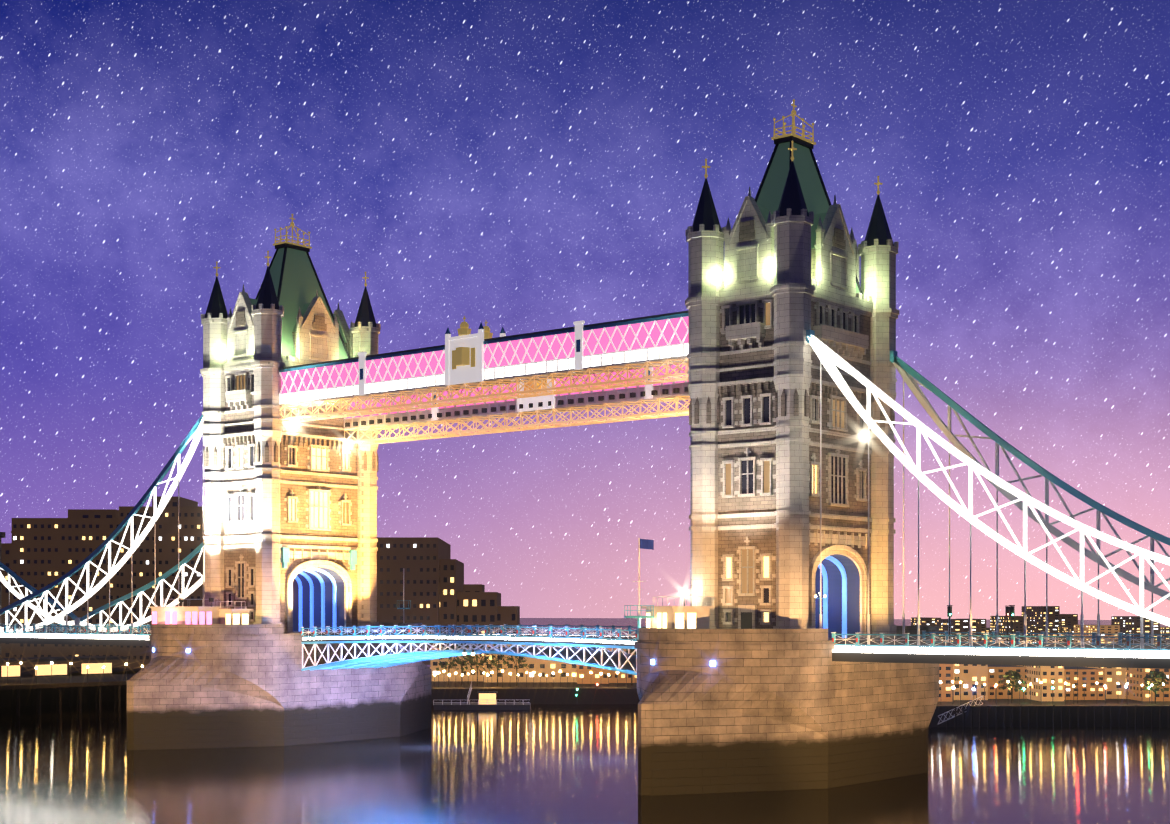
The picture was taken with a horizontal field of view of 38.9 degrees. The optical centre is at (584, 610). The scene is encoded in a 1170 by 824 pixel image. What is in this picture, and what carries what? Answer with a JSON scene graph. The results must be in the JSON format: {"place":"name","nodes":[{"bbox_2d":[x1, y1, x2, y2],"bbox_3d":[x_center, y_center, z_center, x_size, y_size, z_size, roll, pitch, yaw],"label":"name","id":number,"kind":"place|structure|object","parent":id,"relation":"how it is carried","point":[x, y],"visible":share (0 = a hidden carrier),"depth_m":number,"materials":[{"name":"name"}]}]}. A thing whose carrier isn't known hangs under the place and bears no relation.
{"place":"outdoors","nodes":[
{"label":"outdoors","id":0,"kind":"place"},
{"bbox_2d":[148,538,1014,645],"bbox_3d":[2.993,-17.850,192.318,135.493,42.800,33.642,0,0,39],"label":"control cabins and masts","id":1,"kind":"object","parent":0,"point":[685,617],"visible":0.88,"depth_m":172.11,"materials":[{"name":"beige"}]},
{"bbox_2d":[293,422,867,605],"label":"floodlights","id":2,"kind":"object","parent":1,"relation":"on","point":[864,436],"visible":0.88,"depth_m":174.08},
{"bbox_2d":[0,618,1169,823],"bbox_3d":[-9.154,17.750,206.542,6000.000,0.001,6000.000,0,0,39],"label":"river thames","id":3,"kind":"structure","parent":0,"point":[556,764],"depth_m":174.60,"materials":[{"name":"blue liquid"}]},
{"bbox_2d":[126,622,430,749],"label":"pier","id":4,"kind":"structure","parent":3,"relation":"on","point":[233,685],"depth_m":216.28,"materials":[{"name":"stone"}]},
{"bbox_2d":[0,415,204,708],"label":"side span","id":5,"kind":"object","parent":4,"relation":"attached to","point":[121,634],"visible":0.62,"depth_m":251.93,"materials":[{"name":"teal paint"}]},
{"bbox_2d":[200,214,380,632],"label":"tower","id":6,"kind":"structure","parent":4,"relation":"on","point":[290,538],"depth_m":227.50,"materials":[{"name":"stone"}]},
{"bbox_2d":[152,648,714,665],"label":"pier lights","id":7,"kind":"object","parent":4,"relation":"attached to","point":[712,663],"visible":0.94,"depth_m":166.63},
{"bbox_2d":[634,626,941,795],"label":"pier","id":8,"kind":"structure","parent":3,"relation":"on","point":[754,710],"depth_m":163.39,"materials":[{"name":"stone"}]},
{"bbox_2d":[300,624,645,674],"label":"bascule span","id":9,"kind":"object","parent":8,"relation":"attached to","point":[622,662],"visible":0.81,"depth_m":204.09,"materials":[{"name":"blue metal"}]},
{"bbox_2d":[463,647,556,655],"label":"bascule nav lamps","id":10,"kind":"object","parent":9,"relation":"attached to","point":[464,653],"visible":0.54,"depth_m":200.78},
{"bbox_2d":[685,99,898,637],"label":"tower","id":11,"kind":"structure","parent":8,"relation":"on","point":[773,275],"depth_m":175.29,"materials":[{"name":"stone"}]},
{"bbox_2d":[279,311,689,443],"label":"level walkways","id":12,"kind":"structure","parent":11,"relation":"attached to","point":[465,375],"depth_m":202.68,"materials":[{"name":"white paint"}]},
{"bbox_2d":[806,330,1169,668],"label":"side span","id":13,"kind":"object","parent":8,"relation":"attached to","point":[1044,652],"visible":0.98,"depth_m":161.18,"materials":[{"name":"teal paint"}]},
{"bbox_2d":[0,656,1169,727],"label":"quay","id":14,"kind":"structure","parent":0,"point":[70,685],"depth_m":297.26,"materials":[{"name":"grey"}]},
{"bbox_2d":[6,662,1163,704],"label":"quay lamps","id":15,"kind":"object","parent":14,"relation":"on","point":[560,671],"visible":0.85,"depth_m":282.87,"materials":[{"name":"grey metal"}]},
{"bbox_2d":[436,643,1169,703],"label":"trees","id":16,"kind":"object","parent":14,"relation":"on","point":[1153,675],"visible":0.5,"depth_m":324.16,"materials":[{"name":"green plant"}]},
{"bbox_2d":[0,0,1169,619],"label":"sky","id":17,"kind":"structure","parent":0,"point":[516,166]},
{"bbox_2d":[1,496,1169,701],"bbox_3d":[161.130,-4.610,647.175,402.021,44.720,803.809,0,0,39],"label":"city buildings","id":18,"kind":"structure","parent":0,"point":[38,553],"depth_m":375.53,"materials":[{"name":"brown concrete"}]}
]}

